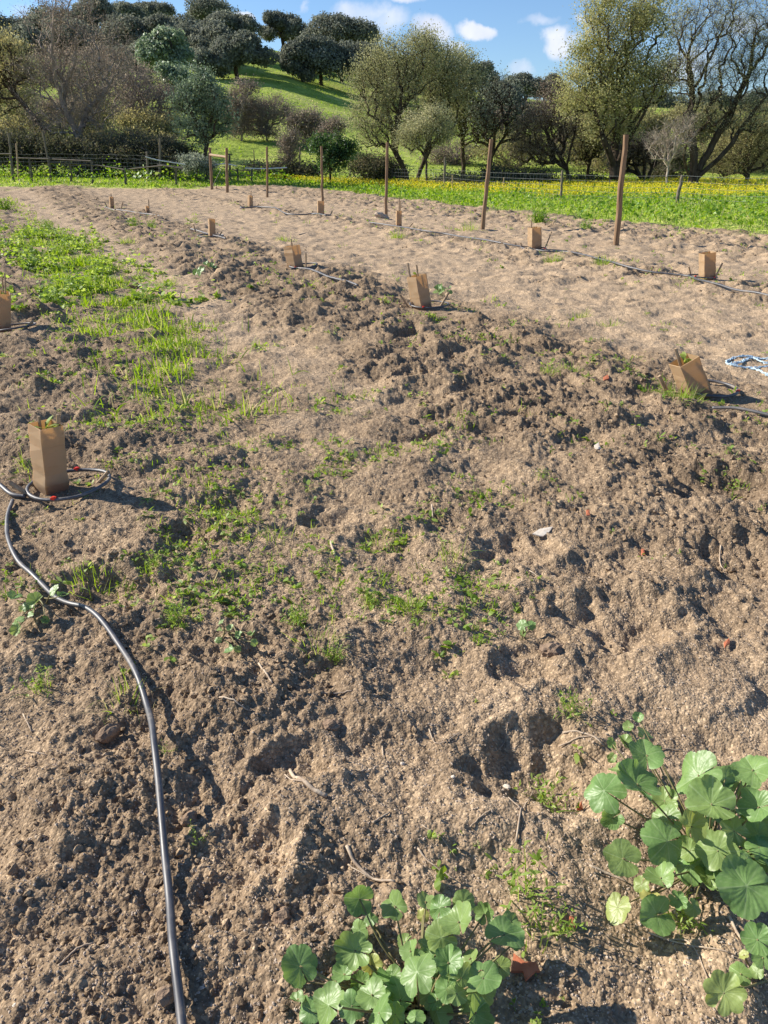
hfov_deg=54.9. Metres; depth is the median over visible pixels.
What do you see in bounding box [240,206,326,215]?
hose
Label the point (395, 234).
grass tuft
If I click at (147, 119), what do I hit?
hedge bush
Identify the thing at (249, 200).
card sleeve
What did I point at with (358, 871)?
dry stick
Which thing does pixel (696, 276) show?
drip ring
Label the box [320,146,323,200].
timber stake
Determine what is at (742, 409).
hose
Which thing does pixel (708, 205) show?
weed
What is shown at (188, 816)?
soil clod
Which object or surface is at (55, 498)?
drip ring
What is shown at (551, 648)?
soil clod
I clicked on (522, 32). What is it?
sky
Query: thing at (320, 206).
card sleeve
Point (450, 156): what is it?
hedge bush
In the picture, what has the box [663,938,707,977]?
dry stick
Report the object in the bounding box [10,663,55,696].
weed
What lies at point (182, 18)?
oak tree
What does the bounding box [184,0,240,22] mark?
oak tree
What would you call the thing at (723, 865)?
mallow plant
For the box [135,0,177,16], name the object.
oak tree
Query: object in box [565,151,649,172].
hedge bush
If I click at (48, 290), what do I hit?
leafy weeds
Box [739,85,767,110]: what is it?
oak tree
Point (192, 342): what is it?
grass tuft
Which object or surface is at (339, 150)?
green bush
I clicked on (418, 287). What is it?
card sleeve
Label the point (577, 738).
dry stick
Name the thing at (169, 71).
olive tree
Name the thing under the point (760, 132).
woodland
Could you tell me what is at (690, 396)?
grass tuft
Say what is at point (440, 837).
dry stick
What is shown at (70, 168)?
rail fence
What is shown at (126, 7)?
oak tree
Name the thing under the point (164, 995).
soil clod
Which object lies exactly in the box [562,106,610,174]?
bare tree
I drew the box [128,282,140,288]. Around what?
soil clod
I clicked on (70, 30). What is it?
oak tree
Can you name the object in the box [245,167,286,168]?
white pipe
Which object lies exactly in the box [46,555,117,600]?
grass tuft
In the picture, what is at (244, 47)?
oak tree
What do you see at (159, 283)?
grass tuft
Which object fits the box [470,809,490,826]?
dry stick
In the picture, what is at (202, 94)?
olive tree
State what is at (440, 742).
dry stick
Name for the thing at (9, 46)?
leaning tree
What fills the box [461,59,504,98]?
oak tree
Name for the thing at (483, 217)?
timber stake
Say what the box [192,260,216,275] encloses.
mallow plant
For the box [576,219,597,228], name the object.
weed
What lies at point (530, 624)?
mallow plant
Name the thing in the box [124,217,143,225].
weed
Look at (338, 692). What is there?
dry stick
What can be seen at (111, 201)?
card sleeve
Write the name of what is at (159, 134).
bare shrub
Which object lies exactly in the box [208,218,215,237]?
card sleeve
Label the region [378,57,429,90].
oak tree
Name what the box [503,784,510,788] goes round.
stone
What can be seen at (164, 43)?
olive tree
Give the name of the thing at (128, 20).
oak tree
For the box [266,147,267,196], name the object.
timber stake
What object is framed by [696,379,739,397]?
drip ring
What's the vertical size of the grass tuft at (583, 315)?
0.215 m
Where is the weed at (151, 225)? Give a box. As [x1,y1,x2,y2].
[146,220,158,227]
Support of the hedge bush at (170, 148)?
on the ground at (442, 258)
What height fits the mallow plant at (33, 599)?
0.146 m
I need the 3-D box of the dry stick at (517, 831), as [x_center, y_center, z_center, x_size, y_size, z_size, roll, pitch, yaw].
[0.383,0.822,2.026,0.014,0.108,0.279,9,27,19]
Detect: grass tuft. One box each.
[9,447,32,481]
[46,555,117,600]
[49,274,74,287]
[73,663,163,723]
[81,263,108,276]
[114,236,134,243]
[125,316,157,330]
[155,277,183,285]
[185,335,202,345]
[258,518,296,546]
[274,235,296,241]
[278,616,349,676]
[362,528,395,552]
[386,230,409,238]
[390,593,427,621]
[426,534,480,572]
[454,217,484,230]
[540,361,561,375]
[543,254,564,262]
[559,359,584,371]
[562,307,592,317]
[590,254,616,264]
[596,316,623,326]
[650,379,712,405]
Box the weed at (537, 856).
[484,831,567,933]
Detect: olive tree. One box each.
[132,22,197,89]
[152,59,191,109]
[162,55,243,180]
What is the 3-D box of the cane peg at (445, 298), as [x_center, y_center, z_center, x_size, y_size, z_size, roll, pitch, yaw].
[0.698,-2.481,8.747,0.158,0.247,0.030,0,26,0]
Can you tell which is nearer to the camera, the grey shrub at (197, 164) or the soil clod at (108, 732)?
the soil clod at (108, 732)
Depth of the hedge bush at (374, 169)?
47.52 m
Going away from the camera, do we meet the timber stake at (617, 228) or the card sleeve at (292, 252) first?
the card sleeve at (292, 252)
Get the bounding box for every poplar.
[333,16,458,181]
[407,19,480,182]
[434,35,503,174]
[544,0,704,184]
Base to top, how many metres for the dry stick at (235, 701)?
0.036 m
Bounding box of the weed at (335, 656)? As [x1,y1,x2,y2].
[317,639,347,664]
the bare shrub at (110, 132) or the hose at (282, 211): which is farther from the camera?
the bare shrub at (110, 132)
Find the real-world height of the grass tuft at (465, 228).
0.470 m
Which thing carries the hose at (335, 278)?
on the ground at (442, 258)
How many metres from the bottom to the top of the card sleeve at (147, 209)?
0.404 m
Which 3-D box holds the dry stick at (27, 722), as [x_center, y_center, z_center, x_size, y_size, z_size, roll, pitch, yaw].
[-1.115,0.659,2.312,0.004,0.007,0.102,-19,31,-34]
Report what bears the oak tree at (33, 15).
on the ground at (442, 258)
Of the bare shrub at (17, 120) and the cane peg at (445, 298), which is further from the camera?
the bare shrub at (17, 120)
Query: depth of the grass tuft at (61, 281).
9.98 m
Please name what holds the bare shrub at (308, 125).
on the ground at (442, 258)
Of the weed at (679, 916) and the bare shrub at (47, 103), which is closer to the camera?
the weed at (679, 916)
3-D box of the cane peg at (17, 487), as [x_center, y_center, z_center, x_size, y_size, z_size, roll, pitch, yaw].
[-1.846,-0.092,3.838,0.178,0.152,0.029,0,26,0]
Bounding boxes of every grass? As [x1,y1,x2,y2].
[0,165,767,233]
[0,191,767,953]
[34,50,767,180]
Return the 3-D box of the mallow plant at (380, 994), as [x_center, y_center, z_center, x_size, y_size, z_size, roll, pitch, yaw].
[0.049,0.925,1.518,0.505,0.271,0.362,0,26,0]
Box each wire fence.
[0,131,209,179]
[299,146,767,207]
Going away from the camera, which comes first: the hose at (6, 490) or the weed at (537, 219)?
the hose at (6, 490)
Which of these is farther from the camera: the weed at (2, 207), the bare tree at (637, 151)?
the bare tree at (637, 151)
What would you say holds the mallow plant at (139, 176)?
on the ground at (442, 258)
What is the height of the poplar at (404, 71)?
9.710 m
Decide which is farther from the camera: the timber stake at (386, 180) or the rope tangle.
the timber stake at (386, 180)
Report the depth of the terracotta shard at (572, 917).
1.71 m
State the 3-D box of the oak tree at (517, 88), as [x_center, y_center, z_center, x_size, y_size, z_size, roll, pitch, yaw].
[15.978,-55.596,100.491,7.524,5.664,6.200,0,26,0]
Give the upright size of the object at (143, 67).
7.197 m
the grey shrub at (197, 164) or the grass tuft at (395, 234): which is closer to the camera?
the grass tuft at (395, 234)
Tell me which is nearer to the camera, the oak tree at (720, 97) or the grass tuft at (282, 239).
the grass tuft at (282, 239)
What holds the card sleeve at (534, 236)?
on the ground at (442, 258)
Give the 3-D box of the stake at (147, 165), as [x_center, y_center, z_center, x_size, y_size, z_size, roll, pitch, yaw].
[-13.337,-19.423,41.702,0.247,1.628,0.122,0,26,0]
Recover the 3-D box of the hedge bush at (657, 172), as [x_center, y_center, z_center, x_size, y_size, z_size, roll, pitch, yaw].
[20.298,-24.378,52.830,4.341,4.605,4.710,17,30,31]
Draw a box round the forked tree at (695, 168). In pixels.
[652,0,767,187]
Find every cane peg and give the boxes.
[8,481,34,496]
[95,470,109,483]
[399,294,408,306]
[440,292,449,305]
[657,375,667,390]
[713,263,722,279]
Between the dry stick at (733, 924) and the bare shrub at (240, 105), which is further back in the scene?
the bare shrub at (240, 105)
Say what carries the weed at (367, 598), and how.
on the ground at (442, 258)
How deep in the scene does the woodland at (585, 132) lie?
60.24 m
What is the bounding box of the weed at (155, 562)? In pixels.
[134,551,169,575]
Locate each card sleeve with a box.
[0,273,10,332]
[28,414,68,494]
[109,195,113,207]
[145,199,149,212]
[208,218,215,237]
[247,191,252,206]
[284,239,302,267]
[317,201,323,213]
[396,198,401,225]
[407,263,431,309]
[527,220,541,248]
[669,348,712,398]
[698,251,715,279]
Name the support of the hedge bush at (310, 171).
on the ground at (442, 258)
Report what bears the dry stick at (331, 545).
on the ground at (442, 258)
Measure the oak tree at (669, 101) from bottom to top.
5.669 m
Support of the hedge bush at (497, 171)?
on the ground at (442, 258)
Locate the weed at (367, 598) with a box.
[354,584,389,608]
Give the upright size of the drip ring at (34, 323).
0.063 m
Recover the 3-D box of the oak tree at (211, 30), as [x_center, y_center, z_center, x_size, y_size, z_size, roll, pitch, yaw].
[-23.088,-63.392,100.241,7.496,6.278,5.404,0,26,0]
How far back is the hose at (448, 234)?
16.41 m
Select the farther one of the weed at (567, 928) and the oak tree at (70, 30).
the oak tree at (70, 30)
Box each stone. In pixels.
[323,719,340,730]
[374,212,388,218]
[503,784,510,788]
[532,527,552,536]
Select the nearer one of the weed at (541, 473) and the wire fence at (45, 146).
the weed at (541, 473)
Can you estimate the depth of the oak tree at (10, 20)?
108.13 m
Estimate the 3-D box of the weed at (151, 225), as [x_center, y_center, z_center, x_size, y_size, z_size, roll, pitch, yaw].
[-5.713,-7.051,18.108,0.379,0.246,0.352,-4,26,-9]
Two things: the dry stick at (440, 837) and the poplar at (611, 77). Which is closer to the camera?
the dry stick at (440, 837)
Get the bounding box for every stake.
[15,143,19,179]
[146,152,148,181]
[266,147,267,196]
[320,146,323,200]
[384,142,388,215]
[481,139,492,229]
[613,134,628,245]
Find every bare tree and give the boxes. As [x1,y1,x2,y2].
[1,0,141,174]
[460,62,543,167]
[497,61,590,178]
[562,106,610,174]
[599,124,682,182]
[699,104,767,181]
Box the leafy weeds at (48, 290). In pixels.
[0,220,253,309]
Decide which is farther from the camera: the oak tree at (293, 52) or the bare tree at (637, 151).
the oak tree at (293, 52)
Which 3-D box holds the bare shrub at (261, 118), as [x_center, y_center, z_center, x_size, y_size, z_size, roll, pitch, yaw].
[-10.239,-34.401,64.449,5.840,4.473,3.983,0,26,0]
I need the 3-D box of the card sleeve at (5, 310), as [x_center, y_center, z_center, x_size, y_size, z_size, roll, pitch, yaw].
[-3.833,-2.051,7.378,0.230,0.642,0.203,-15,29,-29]
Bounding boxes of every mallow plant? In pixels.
[7,584,68,635]
[132,171,158,178]
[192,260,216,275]
[214,619,257,652]
[281,885,524,1023]
[433,283,452,295]
[516,619,535,639]
[584,711,767,936]
[703,921,767,1016]
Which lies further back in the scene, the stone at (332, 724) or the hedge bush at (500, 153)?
the hedge bush at (500, 153)
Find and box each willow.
[0,31,46,128]
[389,98,460,183]
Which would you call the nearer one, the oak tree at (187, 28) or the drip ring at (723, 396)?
the drip ring at (723, 396)
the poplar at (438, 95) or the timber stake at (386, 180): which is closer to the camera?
the timber stake at (386, 180)
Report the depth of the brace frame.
36.42 m
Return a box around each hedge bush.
[0,123,67,174]
[28,126,148,176]
[109,100,188,141]
[113,132,204,178]
[241,155,342,180]
[343,146,413,184]
[416,137,478,165]
[425,166,505,186]
[468,126,560,169]
[468,158,573,184]
[564,163,607,184]
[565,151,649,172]
[640,142,701,180]
[697,136,767,173]
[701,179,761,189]
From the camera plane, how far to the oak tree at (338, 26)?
105.89 m
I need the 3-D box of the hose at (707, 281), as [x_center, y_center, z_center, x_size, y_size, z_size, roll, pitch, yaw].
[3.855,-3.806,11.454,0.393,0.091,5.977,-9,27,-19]
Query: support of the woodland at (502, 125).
on the ground at (442, 258)
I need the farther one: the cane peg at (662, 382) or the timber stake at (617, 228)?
the timber stake at (617, 228)
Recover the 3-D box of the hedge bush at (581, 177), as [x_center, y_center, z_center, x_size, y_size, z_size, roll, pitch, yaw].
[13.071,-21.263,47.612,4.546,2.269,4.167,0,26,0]
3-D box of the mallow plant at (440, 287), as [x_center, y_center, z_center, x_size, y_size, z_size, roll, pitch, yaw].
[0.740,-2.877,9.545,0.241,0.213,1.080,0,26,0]
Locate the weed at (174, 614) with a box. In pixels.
[160,599,192,634]
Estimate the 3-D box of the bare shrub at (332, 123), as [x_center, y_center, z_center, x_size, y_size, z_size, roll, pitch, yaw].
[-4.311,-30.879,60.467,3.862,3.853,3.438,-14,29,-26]
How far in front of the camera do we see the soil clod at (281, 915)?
1.68 m
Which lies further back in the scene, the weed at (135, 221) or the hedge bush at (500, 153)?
the hedge bush at (500, 153)
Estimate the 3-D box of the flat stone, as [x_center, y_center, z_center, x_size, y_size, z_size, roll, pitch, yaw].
[0.758,0.091,3.510,0.046,0.015,0.118,23,34,39]
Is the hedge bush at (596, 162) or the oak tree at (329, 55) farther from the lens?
the oak tree at (329, 55)
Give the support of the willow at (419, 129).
on the ground at (442, 258)
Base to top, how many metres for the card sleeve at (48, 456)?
0.462 m
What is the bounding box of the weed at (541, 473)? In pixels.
[533,468,549,480]
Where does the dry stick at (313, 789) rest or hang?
on the ground at (442, 258)
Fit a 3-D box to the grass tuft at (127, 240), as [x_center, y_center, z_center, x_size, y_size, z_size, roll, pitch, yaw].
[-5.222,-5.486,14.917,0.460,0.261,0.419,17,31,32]
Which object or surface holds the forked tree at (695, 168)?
on the ground at (442, 258)
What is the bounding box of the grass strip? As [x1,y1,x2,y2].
[5,226,337,428]
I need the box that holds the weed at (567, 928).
[503,877,591,949]
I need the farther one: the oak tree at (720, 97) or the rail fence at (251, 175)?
the oak tree at (720, 97)
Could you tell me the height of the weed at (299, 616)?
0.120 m
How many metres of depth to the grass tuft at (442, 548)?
3.26 m
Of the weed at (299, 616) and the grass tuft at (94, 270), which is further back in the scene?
the grass tuft at (94, 270)
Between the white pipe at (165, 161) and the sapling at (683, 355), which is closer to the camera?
the sapling at (683, 355)
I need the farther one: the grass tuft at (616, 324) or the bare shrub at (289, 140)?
the bare shrub at (289, 140)
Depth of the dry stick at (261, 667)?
2.45 m
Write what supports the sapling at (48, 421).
on the ground at (442, 258)
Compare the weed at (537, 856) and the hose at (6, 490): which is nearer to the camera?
the weed at (537, 856)
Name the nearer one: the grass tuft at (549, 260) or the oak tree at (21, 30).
the grass tuft at (549, 260)
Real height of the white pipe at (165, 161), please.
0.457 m
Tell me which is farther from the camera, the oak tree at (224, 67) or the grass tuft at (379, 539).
the oak tree at (224, 67)
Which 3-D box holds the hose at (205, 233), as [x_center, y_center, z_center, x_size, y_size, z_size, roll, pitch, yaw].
[-3.863,-6.152,16.376,0.139,0.071,2.650,-13,29,-26]
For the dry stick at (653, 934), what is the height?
0.046 m
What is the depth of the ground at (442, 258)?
3.12 m
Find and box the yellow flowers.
[249,172,767,198]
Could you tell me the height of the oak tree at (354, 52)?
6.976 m
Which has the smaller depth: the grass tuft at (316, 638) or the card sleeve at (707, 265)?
the grass tuft at (316, 638)
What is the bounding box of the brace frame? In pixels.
[209,148,228,192]
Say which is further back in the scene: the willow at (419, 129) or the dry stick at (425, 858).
the willow at (419, 129)
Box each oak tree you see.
[0,10,34,29]
[0,21,56,55]
[20,2,66,30]
[40,15,106,53]
[64,0,122,29]
[98,12,148,47]
[106,35,151,69]
[111,0,150,20]
[127,11,176,42]
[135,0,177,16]
[159,19,204,48]
[168,13,199,24]
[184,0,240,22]
[187,18,235,50]
[189,46,233,78]
[197,9,264,42]
[205,29,280,78]
[260,10,307,50]
[275,34,321,82]
[298,11,381,82]
[301,32,355,85]
[342,39,389,96]
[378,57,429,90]
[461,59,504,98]
[481,79,527,115]
[505,71,543,100]
[534,73,569,100]
[635,89,687,107]
[687,89,744,110]
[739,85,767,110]
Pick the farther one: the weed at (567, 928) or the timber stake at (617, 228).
the timber stake at (617, 228)
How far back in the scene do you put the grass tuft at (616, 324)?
7.75 m
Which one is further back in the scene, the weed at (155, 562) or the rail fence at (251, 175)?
the rail fence at (251, 175)
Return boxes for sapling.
[34,415,59,428]
[642,110,706,186]
[680,352,691,363]
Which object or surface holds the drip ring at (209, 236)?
on the ground at (442, 258)
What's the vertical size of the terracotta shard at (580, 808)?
0.018 m
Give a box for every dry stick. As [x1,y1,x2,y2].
[22,713,32,731]
[58,942,93,965]
[219,696,252,710]
[258,662,272,683]
[288,768,327,797]
[324,690,352,693]
[330,540,335,556]
[345,844,394,881]
[347,864,370,879]
[373,811,389,822]
[417,847,455,879]
[422,824,456,857]
[429,729,459,743]
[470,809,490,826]
[515,790,533,842]
[559,735,601,746]
[562,730,603,745]
[589,864,625,881]
[648,931,732,954]
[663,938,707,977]
[719,545,727,573]
[727,913,740,939]
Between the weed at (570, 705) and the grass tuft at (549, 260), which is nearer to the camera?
the weed at (570, 705)
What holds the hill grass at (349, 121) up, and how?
on the ground at (442, 258)
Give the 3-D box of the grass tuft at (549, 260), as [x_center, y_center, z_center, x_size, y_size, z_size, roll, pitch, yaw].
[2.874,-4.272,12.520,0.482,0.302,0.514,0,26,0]
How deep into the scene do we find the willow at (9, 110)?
48.75 m
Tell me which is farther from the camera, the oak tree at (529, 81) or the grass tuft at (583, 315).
the oak tree at (529, 81)
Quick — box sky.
[0,0,767,100]
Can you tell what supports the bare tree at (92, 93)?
on the ground at (442, 258)
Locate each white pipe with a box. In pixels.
[145,156,185,164]
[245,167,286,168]
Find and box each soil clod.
[95,723,120,743]
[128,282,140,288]
[155,984,173,1006]
[180,810,197,825]
[271,906,292,924]
[539,641,563,656]
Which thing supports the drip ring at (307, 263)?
on the ground at (442, 258)
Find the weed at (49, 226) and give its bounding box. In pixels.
[38,219,56,228]
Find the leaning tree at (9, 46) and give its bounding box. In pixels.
[0,17,58,174]
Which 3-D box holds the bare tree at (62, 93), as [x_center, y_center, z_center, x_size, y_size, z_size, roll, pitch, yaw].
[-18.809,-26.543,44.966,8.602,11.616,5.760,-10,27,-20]
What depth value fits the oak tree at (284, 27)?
116.91 m
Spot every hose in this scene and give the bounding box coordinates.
[0,483,26,497]
[5,499,186,1023]
[104,206,162,216]
[190,228,225,238]
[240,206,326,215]
[291,267,358,286]
[370,222,519,246]
[523,248,767,295]
[712,406,767,415]
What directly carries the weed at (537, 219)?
on the ground at (442, 258)
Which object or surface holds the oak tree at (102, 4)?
on the ground at (442, 258)
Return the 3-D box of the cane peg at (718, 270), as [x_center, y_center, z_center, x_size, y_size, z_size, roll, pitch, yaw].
[4.748,-3.392,10.551,0.125,0.317,0.029,0,26,0]
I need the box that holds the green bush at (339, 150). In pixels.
[297,127,363,183]
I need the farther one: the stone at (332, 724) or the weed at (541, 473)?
the weed at (541, 473)
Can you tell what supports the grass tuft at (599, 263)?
on the ground at (442, 258)
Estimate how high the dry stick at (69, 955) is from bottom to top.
0.019 m
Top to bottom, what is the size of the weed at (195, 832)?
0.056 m
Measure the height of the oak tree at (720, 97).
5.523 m
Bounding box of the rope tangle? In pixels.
[725,355,767,375]
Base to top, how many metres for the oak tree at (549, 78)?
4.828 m
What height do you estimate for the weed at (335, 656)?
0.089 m
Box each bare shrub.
[0,108,69,171]
[14,88,94,135]
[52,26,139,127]
[71,117,183,173]
[94,54,196,139]
[115,128,191,173]
[222,73,263,140]
[237,88,298,141]
[268,121,312,179]
[278,103,333,148]
[310,108,352,143]
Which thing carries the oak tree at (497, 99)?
on the ground at (442, 258)
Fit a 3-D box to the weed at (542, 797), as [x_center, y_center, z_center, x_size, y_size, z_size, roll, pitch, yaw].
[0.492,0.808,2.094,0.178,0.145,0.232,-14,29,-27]
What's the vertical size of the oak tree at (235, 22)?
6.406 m
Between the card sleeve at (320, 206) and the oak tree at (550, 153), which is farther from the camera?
the oak tree at (550, 153)
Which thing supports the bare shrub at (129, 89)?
on the ground at (442, 258)
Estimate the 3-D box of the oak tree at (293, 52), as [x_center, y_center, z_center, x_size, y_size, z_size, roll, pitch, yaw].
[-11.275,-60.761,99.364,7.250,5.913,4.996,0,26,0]
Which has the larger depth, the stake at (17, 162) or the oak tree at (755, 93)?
the oak tree at (755, 93)
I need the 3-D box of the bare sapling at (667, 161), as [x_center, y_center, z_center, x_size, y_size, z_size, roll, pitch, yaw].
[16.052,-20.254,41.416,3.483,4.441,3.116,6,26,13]
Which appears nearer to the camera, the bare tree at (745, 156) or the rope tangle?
the rope tangle
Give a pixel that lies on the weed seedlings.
(390, 612)
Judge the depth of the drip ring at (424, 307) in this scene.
8.60 m
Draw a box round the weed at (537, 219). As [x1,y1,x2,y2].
[526,209,555,223]
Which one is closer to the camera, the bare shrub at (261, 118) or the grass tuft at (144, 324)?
the grass tuft at (144, 324)
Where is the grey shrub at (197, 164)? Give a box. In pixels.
[174,150,220,181]
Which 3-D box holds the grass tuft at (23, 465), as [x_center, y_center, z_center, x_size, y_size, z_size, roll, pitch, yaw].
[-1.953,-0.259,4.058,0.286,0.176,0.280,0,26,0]
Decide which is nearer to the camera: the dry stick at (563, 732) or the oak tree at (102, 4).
the dry stick at (563, 732)
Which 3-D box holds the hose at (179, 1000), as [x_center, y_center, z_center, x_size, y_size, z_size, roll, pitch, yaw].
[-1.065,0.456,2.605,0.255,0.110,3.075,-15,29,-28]
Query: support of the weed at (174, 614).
on the ground at (442, 258)
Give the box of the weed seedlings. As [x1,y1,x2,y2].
[0,198,767,1023]
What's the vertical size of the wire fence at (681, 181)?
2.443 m
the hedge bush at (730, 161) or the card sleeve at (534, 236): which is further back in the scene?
the hedge bush at (730, 161)
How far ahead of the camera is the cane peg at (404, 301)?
8.69 m
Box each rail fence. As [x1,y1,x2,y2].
[0,153,182,183]
[228,154,252,181]
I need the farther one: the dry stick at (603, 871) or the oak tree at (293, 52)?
the oak tree at (293, 52)
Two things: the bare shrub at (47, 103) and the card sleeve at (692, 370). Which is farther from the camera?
the bare shrub at (47, 103)
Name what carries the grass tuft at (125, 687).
on the ground at (442, 258)
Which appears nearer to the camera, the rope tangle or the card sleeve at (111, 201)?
the rope tangle
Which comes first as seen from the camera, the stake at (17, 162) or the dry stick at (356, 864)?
the dry stick at (356, 864)
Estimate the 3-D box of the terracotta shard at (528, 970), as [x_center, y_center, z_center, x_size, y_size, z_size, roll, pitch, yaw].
[0.308,0.998,1.615,0.063,0.009,0.048,11,28,21]
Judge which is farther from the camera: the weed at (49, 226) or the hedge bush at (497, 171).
the hedge bush at (497, 171)
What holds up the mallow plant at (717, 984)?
on the ground at (442, 258)
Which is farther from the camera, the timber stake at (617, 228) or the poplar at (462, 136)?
the poplar at (462, 136)
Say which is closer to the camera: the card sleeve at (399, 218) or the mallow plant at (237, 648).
the mallow plant at (237, 648)
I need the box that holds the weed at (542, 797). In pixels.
[513,771,579,814]
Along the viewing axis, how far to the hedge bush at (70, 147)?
44.22 m
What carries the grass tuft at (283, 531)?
on the ground at (442, 258)
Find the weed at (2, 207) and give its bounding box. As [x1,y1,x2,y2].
[0,198,17,210]
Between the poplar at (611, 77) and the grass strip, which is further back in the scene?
the poplar at (611, 77)
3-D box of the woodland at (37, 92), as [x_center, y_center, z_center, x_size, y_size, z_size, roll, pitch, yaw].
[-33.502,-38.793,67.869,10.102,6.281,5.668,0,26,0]
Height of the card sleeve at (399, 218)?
0.740 m
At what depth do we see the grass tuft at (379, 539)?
3.46 m
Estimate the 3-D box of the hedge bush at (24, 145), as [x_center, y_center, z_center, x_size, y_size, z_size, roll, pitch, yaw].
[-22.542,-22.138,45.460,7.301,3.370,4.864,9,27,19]
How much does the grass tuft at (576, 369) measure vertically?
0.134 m
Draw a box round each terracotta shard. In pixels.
[511,954,539,981]
[569,916,574,927]
[577,801,582,810]
[724,638,729,647]
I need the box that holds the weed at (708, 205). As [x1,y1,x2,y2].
[698,201,723,214]
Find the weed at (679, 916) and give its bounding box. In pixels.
[661,890,714,934]
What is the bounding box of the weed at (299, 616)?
[280,600,310,632]
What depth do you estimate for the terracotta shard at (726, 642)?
2.71 m
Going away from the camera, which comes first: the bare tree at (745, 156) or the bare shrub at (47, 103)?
the bare tree at (745, 156)
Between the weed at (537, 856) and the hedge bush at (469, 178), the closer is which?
the weed at (537, 856)
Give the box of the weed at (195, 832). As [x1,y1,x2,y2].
[187,819,208,847]
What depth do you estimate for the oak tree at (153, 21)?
106.49 m
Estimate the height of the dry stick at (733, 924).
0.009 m
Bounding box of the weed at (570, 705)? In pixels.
[553,687,592,726]
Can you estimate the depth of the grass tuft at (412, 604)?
2.86 m
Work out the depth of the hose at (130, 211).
23.11 m
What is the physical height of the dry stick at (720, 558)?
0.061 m
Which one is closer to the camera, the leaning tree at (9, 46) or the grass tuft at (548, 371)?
the grass tuft at (548, 371)
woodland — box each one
[0,50,61,118]
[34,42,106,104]
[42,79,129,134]
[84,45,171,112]
[489,98,567,150]
[550,106,653,165]
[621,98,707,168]
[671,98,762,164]
[729,99,767,166]
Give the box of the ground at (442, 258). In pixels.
[0,50,767,1023]
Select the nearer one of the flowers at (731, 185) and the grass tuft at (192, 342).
the grass tuft at (192, 342)
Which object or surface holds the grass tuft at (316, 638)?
on the ground at (442, 258)
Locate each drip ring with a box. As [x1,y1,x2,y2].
[0,322,36,330]
[25,467,111,501]
[197,233,223,236]
[289,262,317,267]
[409,300,448,308]
[688,274,717,278]
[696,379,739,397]
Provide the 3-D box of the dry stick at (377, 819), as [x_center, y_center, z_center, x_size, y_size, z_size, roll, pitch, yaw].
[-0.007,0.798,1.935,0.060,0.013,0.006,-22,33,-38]

